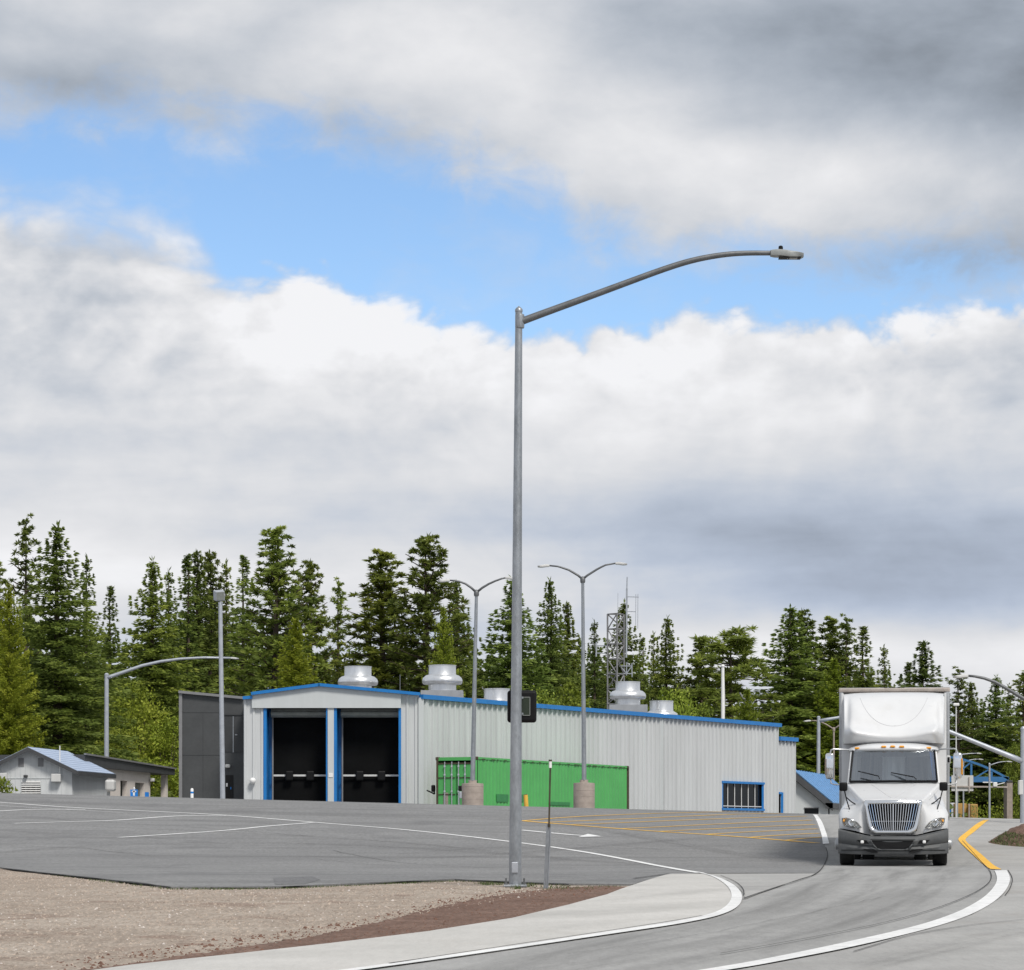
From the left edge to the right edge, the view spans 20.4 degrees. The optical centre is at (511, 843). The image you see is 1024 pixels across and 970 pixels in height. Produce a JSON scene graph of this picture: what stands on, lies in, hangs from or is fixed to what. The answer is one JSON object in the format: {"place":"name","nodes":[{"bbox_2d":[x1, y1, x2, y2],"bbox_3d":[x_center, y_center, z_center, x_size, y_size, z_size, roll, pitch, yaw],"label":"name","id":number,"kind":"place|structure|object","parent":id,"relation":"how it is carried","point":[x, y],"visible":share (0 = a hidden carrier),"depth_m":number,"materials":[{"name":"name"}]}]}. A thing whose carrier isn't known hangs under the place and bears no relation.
{"place":"outdoors","nodes":[
{"label":"outdoors","id":0,"kind":"place"},
{"bbox_2d":[0,869,627,969],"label":"gravel shoulder","id":1,"kind":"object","parent":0,"point":[52,951],"visible":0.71,"depth_m":33.98},
{"bbox_2d":[0,870,564,969],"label":"gravel stones","id":2,"kind":"object","parent":1,"relation":"on","point":[196,914],"visible":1,"depth_m":36.33,"materials":[{"name":"brown gravel"}]},
{"bbox_2d":[57,886,624,969],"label":"dirt verge","id":3,"kind":"structure","parent":1,"relation":"on","point":[466,918],"depth_m":33.37,"materials":[{"name":"brown soil"}]},
{"bbox_2d":[55,874,620,889],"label":"verge weeds","id":4,"kind":"object","parent":3,"relation":"on","point":[483,883],"visible":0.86,"depth_m":44.26,"materials":[{"name":"green plant"}]},
{"bbox_2d":[543,760,551,888],"bbox_3d":[0.540,-0.274,43.111,0.134,1.991,0.090,0,0,0],"label":"delineator post","id":5,"kind":"object","parent":1,"relation":"on","point":[547,855],"visible":0.87,"depth_m":43.09,"materials":[{"name":"metal"}]},
{"bbox_2d":[503,245,803,886],"bbox_3d":[2.188,-4.268,44.000,4.638,9.955,0.360,0,0,0],"label":"street lamp","id":6,"kind":"object","parent":1,"relation":"on","point":[515,821],"visible":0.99,"depth_m":43.95,"materials":[{"name":"metal"}]},
{"bbox_2d":[507,690,536,722],"bbox_3d":[0.154,-2.127,44.170,0.455,0.499,0.220,0,0,0],"label":"sign cabinet","id":7,"kind":"object","parent":6,"relation":"attached to","point":[529,706],"visible":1,"depth_m":44.12,"materials":[{"name":"black plastic"}]},
{"bbox_2d":[95,874,730,969],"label":"concrete apron","id":8,"kind":"object","parent":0,"point":[664,898],"visible":0.91,"depth_m":29.61,"materials":[{"name":"grey concrete"}]},
{"bbox_2d":[0,793,826,888],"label":"asphalt lot","id":9,"kind":"structure","parent":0,"point":[249,858],"depth_m":79.67,"materials":[{"name":"grey asphalt"}]},
{"bbox_2d":[0,746,115,795],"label":"hut","id":10,"kind":"object","parent":9,"relation":"on","point":[31,770],"visible":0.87,"depth_m":150.00,"materials":[{"name":"grey"}]},
{"bbox_2d":[0,753,176,796],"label":"block building","id":11,"kind":"structure","parent":9,"relation":"on","point":[130,775],"depth_m":166.59,"materials":[{"name":"beige concrete"}]},
{"bbox_2d":[0,805,314,836],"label":"stall lines","id":12,"kind":"object","parent":9,"relation":"on","point":[163,816],"visible":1,"depth_m":91.80,"materials":[{"name":"white paint"}]},
{"bbox_2d":[104,656,238,756],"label":"street lamp","id":13,"kind":"object","parent":9,"relation":"on","point":[106,720],"visible":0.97,"depth_m":164.93,"materials":[{"name":"metal"}]},
{"bbox_2d":[178,690,243,798],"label":"annex","id":14,"kind":"object","parent":9,"relation":"on","point":[199,751],"visible":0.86,"depth_m":143.00,"materials":[{"name":"grey paint"}]},
{"bbox_2d":[224,714,242,751],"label":"window","id":15,"kind":"structure","parent":14,"relation":"in","point":[233,723],"depth_m":142.97,"materials":[{"name":"grey glass"}]},
{"bbox_2d":[213,590,224,798],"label":"floodlight pole","id":16,"kind":"object","parent":9,"relation":"on","point":[218,595],"visible":0.95,"depth_m":124.92,"materials":[{"name":"metal"}]},
{"bbox_2d":[273,876,319,883],"bbox_3d":[-3.616,0.617,47.889,0.789,0.046,6.747,0,0,-5],"label":"asphalt patch","id":17,"kind":"object","parent":9,"relation":"on","point":[294,880],"visible":1,"depth_m":47.34,"materials":[{"name":"grey asphalt"}]},
{"bbox_2d":[2,802,703,872],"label":"lane line","id":18,"kind":"object","parent":9,"relation":"on","point":[441,833],"visible":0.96,"depth_m":82.07,"materials":[{"name":"white paint"}]},
{"bbox_2d":[438,576,511,804],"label":"twin arm lamp","id":19,"kind":"object","parent":9,"relation":"on","point":[472,791],"visible":0.87,"depth_m":125.91,"materials":[{"name":"metal"}]},
{"bbox_2d":[435,757,628,808],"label":"shipping container","id":20,"kind":"object","parent":9,"relation":"on","point":[492,775],"visible":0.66,"depth_m":142.04,"materials":[{"name":"green metal"}]},
{"bbox_2d":[438,762,455,804],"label":"door","id":21,"kind":"structure","parent":20,"relation":"in","point":[446,772],"depth_m":136.65,"materials":[{"name":"green paint"}]},
{"bbox_2d":[457,762,470,804],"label":"door","id":22,"kind":"structure","parent":20,"relation":"in","point":[463,770],"depth_m":136.32,"materials":[{"name":"green paint"}]},
{"bbox_2d":[538,562,626,807],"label":"twin arm lamp","id":23,"kind":"object","parent":9,"relation":"on","point":[583,793],"visible":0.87,"depth_m":127.92,"materials":[{"name":"metal"}]},
{"bbox_2d":[522,812,816,842],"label":"hatched marking","id":24,"kind":"object","parent":9,"relation":"on","point":[689,825],"visible":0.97,"depth_m":94.71,"materials":[{"name":"yellow paint"}]},
{"bbox_2d":[0,0,1023,739],"label":"sky","id":25,"kind":"structure","parent":0,"point":[264,264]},
{"bbox_2d":[366,814,1010,969],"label":"concrete road","id":26,"kind":"structure","parent":0,"point":[892,887],"depth_m":32.08,"materials":[{"name":"grey concrete"}]},
{"bbox_2d":[342,872,741,969],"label":"curve marking","id":27,"kind":"object","parent":26,"relation":"on","point":[735,900],"visible":1,"depth_m":29.45,"materials":[{"name":"white paint"}]},
{"bbox_2d":[710,874,814,898],"bbox_3d":[3.506,0.661,46.392,2.076,0.161,16.699,0,0,9],"label":"concrete patch","id":28,"kind":"object","parent":26,"relation":"on","point":[751,884],"visible":0.94,"depth_m":47.39,"materials":[{"name":"grey concrete"}]},
{"bbox_2d":[701,870,1009,969],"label":"curve marking","id":29,"kind":"object","parent":26,"relation":"on","point":[999,888],"visible":1,"depth_m":29.65,"materials":[{"name":"white paint"}]},
{"bbox_2d":[825,687,962,865],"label":"semi truck","id":30,"kind":"object","parent":26,"relation":"on","point":[894,784],"visible":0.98,"depth_m":66.95,"materials":[{"name":"white paint"}]},
{"bbox_2d":[738,817,1023,969],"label":"side pavement","id":31,"kind":"structure","parent":0,"point":[994,944],"depth_m":27.53,"materials":[{"name":"concrete"}]},
{"bbox_2d":[391,847,1020,962],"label":"pavement joints","id":32,"kind":"object","parent":31,"relation":"on","point":[753,894],"visible":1,"depth_m":31.48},
{"bbox_2d":[958,820,999,868],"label":"marking","id":33,"kind":"object","parent":31,"relation":"on","point":[980,856],"visible":1,"depth_m":79.52,"materials":[{"name":"yellow paint"}]},
{"bbox_2d":[950,726,1023,822],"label":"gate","id":34,"kind":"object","parent":31,"relation":"on","point":[1020,760],"visible":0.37,"depth_m":102.93,"materials":[{"name":"metal"}]},
{"bbox_2d":[953,674,1023,700],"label":"street lamp","id":35,"kind":"object","parent":31,"relation":"on","point":[1016,694],"visible":1,"depth_m":91.95,"materials":[{"name":"metal"}]},
{"bbox_2d":[989,824,1023,846],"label":"dirt mound","id":36,"kind":"object","parent":31,"relation":"on","point":[1019,829],"visible":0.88,"depth_m":81.54,"materials":[{"name":"brown soil"}]},
{"bbox_3d":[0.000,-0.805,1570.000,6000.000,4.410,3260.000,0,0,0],"label":"ground","id":37,"kind":"structure","parent":0,"visible":0},
{"bbox_2d":[0,561,25,687],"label":"pine tree","id":38,"kind":"object","parent":37,"relation":"on","point":[4,581],"visible":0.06,"depth_m":187.96,"materials":[{"name":"green plant"}]},
{"bbox_2d":[0,582,53,754],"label":"young conifer","id":39,"kind":"object","parent":37,"relation":"on","point":[12,690],"visible":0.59,"depth_m":171.62,"materials":[{"name":"green plant"}]},
{"bbox_2d":[0,513,53,745],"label":"pine tree","id":40,"kind":"object","parent":37,"relation":"on","point":[23,546],"visible":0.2,"depth_m":204.84,"materials":[{"name":"green plant"}]},
{"bbox_2d":[49,554,116,747],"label":"fir tree","id":41,"kind":"object","parent":37,"relation":"on","point":[83,726],"visible":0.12,"depth_m":199.84,"materials":[{"name":"green plant"}]},
{"bbox_2d":[0,520,174,796],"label":"fir tree","id":42,"kind":"object","parent":37,"relation":"on","point":[61,703],"visible":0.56,"depth_m":177.29,"materials":[{"name":"green plant"}]},
{"bbox_2d":[91,586,138,743],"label":"fir tree","id":43,"kind":"object","parent":37,"relation":"on","point":[109,650],"visible":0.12,"depth_m":211.90,"materials":[{"name":"green plant"}]},
{"bbox_2d":[93,726,142,757],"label":"leafy tree","id":44,"kind":"object","parent":37,"relation":"on","point":[114,745],"visible":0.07,"depth_m":191.40,"materials":[{"name":"green plant"}]},
{"bbox_2d":[98,680,178,789],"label":"leafy tree","id":45,"kind":"object","parent":37,"relation":"on","point":[140,704],"visible":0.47,"depth_m":195.37,"materials":[{"name":"green plant"}]},
{"bbox_2d":[90,556,204,790],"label":"fir tree","id":46,"kind":"object","parent":37,"relation":"on","point":[157,675],"visible":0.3,"depth_m":204.43,"materials":[{"name":"green plant"}]},
{"bbox_2d":[134,715,178,797],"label":"leafy tree","id":47,"kind":"object","parent":37,"relation":"on","point":[172,782],"visible":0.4,"depth_m":193.70,"materials":[{"name":"green plant"}]},
{"bbox_2d":[146,567,185,757],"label":"fir tree","id":48,"kind":"object","parent":37,"relation":"on","point":[167,578],"visible":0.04,"depth_m":221.88,"materials":[{"name":"green plant"}]},
{"bbox_2d":[163,553,218,755],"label":"fir tree","id":49,"kind":"object","parent":37,"relation":"on","point":[187,623],"visible":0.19,"depth_m":213.89,"materials":[{"name":"green plant"}]},
{"bbox_2d":[160,550,235,757],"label":"fir tree","id":50,"kind":"object","parent":37,"relation":"on","point":[199,584],"visible":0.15,"depth_m":219.65,"materials":[{"name":"green plant"}]},
{"bbox_2d":[180,550,240,695],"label":"pine tree","id":51,"kind":"object","parent":37,"relation":"on","point":[208,566],"visible":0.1,"depth_m":225.74,"materials":[{"name":"green plant"}]},
{"bbox_2d":[206,558,240,688],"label":"fir tree","id":52,"kind":"object","parent":37,"relation":"on","point":[226,571],"visible":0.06,"depth_m":229.94,"materials":[{"name":"green plant"}]},
{"bbox_2d":[212,555,269,695],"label":"fir tree","id":53,"kind":"object","parent":37,"relation":"on","point":[242,564],"visible":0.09,"depth_m":217.86,"materials":[{"name":"green plant"}]},
{"bbox_2d":[209,525,333,695],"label":"pine tree","id":54,"kind":"object","parent":37,"relation":"on","point":[277,573],"visible":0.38,"depth_m":199.57,"materials":[{"name":"green plant"}]},
{"bbox_2d":[268,617,325,688],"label":"young conifer","id":55,"kind":"object","parent":37,"relation":"on","point":[295,668],"visible":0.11,"depth_m":175.67,"materials":[{"name":"green plant"}]},
{"bbox_2d":[279,558,341,684],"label":"pine tree","id":56,"kind":"object","parent":37,"relation":"on","point":[311,587],"visible":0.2,"depth_m":205.58,"materials":[{"name":"green plant"}]},
{"bbox_2d":[317,576,363,684],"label":"pine tree","id":57,"kind":"object","parent":37,"relation":"on","point":[337,629],"visible":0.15,"depth_m":213.92,"materials":[{"name":"green plant"}]},
{"bbox_2d":[331,548,423,694],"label":"pine tree","id":58,"kind":"object","parent":37,"relation":"on","point":[381,580],"visible":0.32,"depth_m":207.14,"materials":[{"name":"green plant"}]},
{"bbox_2d":[372,531,494,697],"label":"pine tree","id":59,"kind":"object","parent":37,"relation":"on","point":[426,581],"visible":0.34,"depth_m":202.50,"materials":[{"name":"green plant"}]},
{"bbox_2d":[420,604,465,697],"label":"young conifer","id":60,"kind":"object","parent":37,"relation":"on","point":[444,644],"visible":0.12,"depth_m":181.90,"materials":[{"name":"green plant"}]},
{"bbox_2d":[437,579,484,697],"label":"fir tree","id":61,"kind":"object","parent":37,"relation":"on","point":[463,668],"visible":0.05,"depth_m":213.81,"materials":[{"name":"green plant"}]},
{"bbox_2d":[470,575,558,704],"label":"fir tree","id":62,"kind":"object","parent":37,"relation":"on","point":[503,667],"visible":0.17,"depth_m":204.41,"materials":[{"name":"green plant"}]},
{"bbox_2d":[17,611,1021,817],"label":"forest","id":63,"kind":"object","parent":37,"relation":"on","point":[491,655],"visible":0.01,"depth_m":272.03,"materials":[{"name":"green plant"}]},
{"bbox_2d":[242,675,798,812],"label":"inspection building","id":64,"kind":"structure","parent":37,"relation":"on","point":[325,742],"depth_m":143.37,"materials":[{"name":"grey metal"}]},
{"bbox_2d":[271,709,325,800],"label":"roller door","id":65,"kind":"structure","parent":64,"relation":"in","point":[298,735],"depth_m":141.30,"materials":[{"name":"black metal"}]},
{"bbox_2d":[338,666,377,687],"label":"exhaust fan","id":66,"kind":"object","parent":64,"relation":"on","point":[358,676],"visible":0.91,"depth_m":147.32,"materials":[{"name":"metal"}]},
{"bbox_2d":[341,709,398,802],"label":"roller door","id":67,"kind":"structure","parent":64,"relation":"in","point":[370,737],"depth_m":141.30,"materials":[{"name":"black metal"}]},
{"bbox_2d":[421,665,463,697],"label":"exhaust fan","id":68,"kind":"object","parent":64,"relation":"on","point":[441,680],"visible":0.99,"depth_m":146.29,"materials":[{"name":"metal"}]},
{"bbox_2d":[484,688,509,700],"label":"exhaust fan","id":69,"kind":"object","parent":64,"relation":"on","point":[500,694],"visible":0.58,"depth_m":151.37,"materials":[{"name":"metal"}]},
{"bbox_2d":[608,681,647,712],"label":"exhaust fan","id":70,"kind":"object","parent":64,"relation":"on","point":[627,695],"visible":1,"depth_m":161.28,"materials":[{"name":"metal"}]},
{"bbox_2d":[648,700,677,714],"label":"exhaust fan","id":71,"kind":"object","parent":64,"relation":"on","point":[661,706],"visible":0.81,"depth_m":164.37,"materials":[{"name":"metal"}]},
{"bbox_2d":[722,781,764,810],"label":"window","id":72,"kind":"structure","parent":64,"relation":"in","point":[736,795],"depth_m":169.78,"materials":[{"name":"blue metal"}]},
{"bbox_2d":[528,577,590,705],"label":"fir tree","id":73,"kind":"object","parent":37,"relation":"on","point":[556,662],"visible":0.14,"depth_m":211.71,"materials":[{"name":"green plant"}]},
{"bbox_2d":[547,601,591,705],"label":"fir tree","id":74,"kind":"object","parent":37,"relation":"on","point":[567,620],"visible":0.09,"depth_m":221.74,"materials":[{"name":"green plant"}]},
{"bbox_2d":[555,681,592,707],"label":"leafy tree","id":75,"kind":"object","parent":37,"relation":"on","point":[569,700],"visible":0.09,"depth_m":195.25,"materials":[{"name":"green plant"}]},
{"bbox_2d":[150,782,1019,818],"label":"undergrowth","id":76,"kind":"object","parent":37,"relation":"on","point":[1014,813],"depth_m":356.01,"materials":[{"name":"green plant"}]},
{"bbox_2d":[577,620,611,708],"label":"fir tree","id":77,"kind":"object","parent":37,"relation":"on","point":[594,698],"visible":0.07,"depth_m":215.92,"materials":[{"name":"green plant"}]},
{"bbox_2d":[595,577,637,708],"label":"antenna tower","id":78,"kind":"structure","parent":37,"relation":"on","point":[624,648],"depth_m":185.79,"materials":[{"name":"metal"}]},
{"bbox_2d":[590,598,654,707],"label":"fir tree","id":79,"kind":"object","parent":37,"relation":"on","point":[628,660],"visible":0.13,"depth_m":225.77,"materials":[{"name":"green plant"}]},
{"bbox_2d":[633,637,653,708],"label":"fir tree","id":80,"kind":"object","parent":37,"relation":"on","point":[643,645],"visible":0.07,"depth_m":233.95,"materials":[{"name":"green plant"}]},
{"bbox_2d":[644,631,662,701],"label":"fir tree","id":81,"kind":"object","parent":37,"relation":"on","point":[652,643],"visible":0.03,"depth_m":237.97,"materials":[{"name":"green plant"}]},
{"bbox_2d":[640,616,696,705],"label":"fir tree","id":82,"kind":"object","parent":37,"relation":"on","point":[662,678],"visible":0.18,"depth_m":215.72,"materials":[{"name":"green plant"}]},
{"bbox_2d":[648,685,698,715],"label":"leafy tree","id":83,"kind":"object","parent":37,"relation":"on","point":[687,707],"visible":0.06,"depth_m":195.81,"materials":[{"name":"green plant"}]},
{"bbox_2d":[672,637,728,718],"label":"pine tree","id":84,"kind":"object","parent":37,"relation":"on","point":[698,665],"visible":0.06,"depth_m":213.79,"materials":[{"name":"green plant"}]},
{"bbox_2d":[672,625,799,737],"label":"pine tree","id":85,"kind":"object","parent":37,"relation":"on","point":[743,644],"visible":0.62,"depth_m":207.33,"materials":[{"name":"green plant"}]},
{"bbox_2d":[734,688,763,721],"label":"young conifer","id":86,"kind":"object","parent":37,"relation":"on","point":[747,711],"visible":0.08,"depth_m":197.84,"materials":[{"name":"green plant"}]},
{"bbox_2d":[739,604,838,781],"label":"fir tree","id":87,"kind":"object","parent":37,"relation":"on","point":[793,693],"visible":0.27,"depth_m":213.19,"materials":[{"name":"green plant"}]},
{"bbox_2d":[774,607,827,755],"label":"pine tree","id":88,"kind":"object","parent":37,"relation":"on","point":[811,622],"visible":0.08,"depth_m":219.61,"materials":[{"name":"green plant"}]},
{"bbox_2d":[796,770,838,814],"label":"blue roof building","id":89,"kind":"structure","parent":37,"relation":"on","point":[816,793],"depth_m":182.00,"materials":[{"name":"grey metal"}]},
{"bbox_2d":[796,657,850,783],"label":"young conifer","id":90,"kind":"object","parent":37,"relation":"on","point":[832,695],"visible":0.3,"depth_m":210.54,"materials":[{"name":"green plant"}]},
{"bbox_2d":[816,716,838,773],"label":"street lamp","id":91,"kind":"object","parent":37,"relation":"on","point":[819,720],"visible":0.33,"depth_m":194.89,"materials":[{"name":"metal"}]},
{"bbox_2d":[795,615,870,766],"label":"pine tree","id":92,"kind":"object","parent":37,"relation":"on","point":[832,643],"visible":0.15,"depth_m":217.60,"materials":[{"name":"green plant"}]},
{"bbox_2d":[823,613,866,777],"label":"pine tree","id":93,"kind":"object","parent":37,"relation":"on","point":[847,635],"visible":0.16,"depth_m":215.90,"materials":[{"name":"green plant"}]},
{"bbox_2d":[823,626,883,781],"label":"fir tree","id":94,"kind":"object","parent":37,"relation":"on","point":[861,682],"visible":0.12,"depth_m":209.85,"materials":[{"name":"green plant"}]},
{"bbox_2d":[874,644,896,687],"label":"fir tree","id":95,"kind":"object","parent":37,"relation":"on","point":[883,678],"visible":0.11,"depth_m":217.91,"materials":[{"name":"green plant"}]},
{"bbox_2d":[892,640,986,812],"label":"fir tree","id":96,"kind":"object","parent":37,"relation":"on","point":[923,667],"visible":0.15,"depth_m":371.35,"materials":[{"name":"green plant"}]},
{"bbox_2d":[953,803,977,817],"bbox_3d":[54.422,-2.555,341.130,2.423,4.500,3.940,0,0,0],"label":"concrete blocks","id":97,"kind":"object","parent":37,"relation":"on","point":[971,810],"visible":0.33,"depth_m":339.66,"materials":[{"name":"concrete"}]},
{"bbox_2d":[946,666,993,815],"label":"pine tree","id":98,"kind":"object","parent":37,"relation":"on","point":[961,682],"visible":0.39,"depth_m":367.75,"materials":[{"name":"green plant"}]},
{"bbox_2d":[950,681,1001,810],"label":"fir tree","id":99,"kind":"object","parent":37,"relation":"on","point":[971,699],"visible":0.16,"depth_m":375.61,"materials":[{"name":"green plant"}]},
{"bbox_2d":[950,756,1012,818],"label":"gantry","id":100,"kind":"object","parent":37,"relation":"on","point":[964,782],"visible":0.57,"depth_m":261.80,"materials":[{"name":"blue metal"}]},
{"bbox_2d":[953,675,1020,817],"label":"fir tree","id":101,"kind":"object","parent":37,"relation":"on","point":[995,701],"visible":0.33,"depth_m":371.29,"materials":[{"name":"green plant"}]},
{"bbox_2d":[975,670,1023,814],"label":"pine tree","id":102,"kind":"object","parent":37,"relation":"on","point":[1019,708],"visible":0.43,"depth_m":365.77,"materials":[{"name":"green plant"}]},
{"bbox_2d":[986,742,1020,818],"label":"leafy tree","id":103,"kind":"object","parent":37,"relation":"on","point":[1015,764],"visible":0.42,"depth_m":361.26,"materials":[{"name":"green plant"}]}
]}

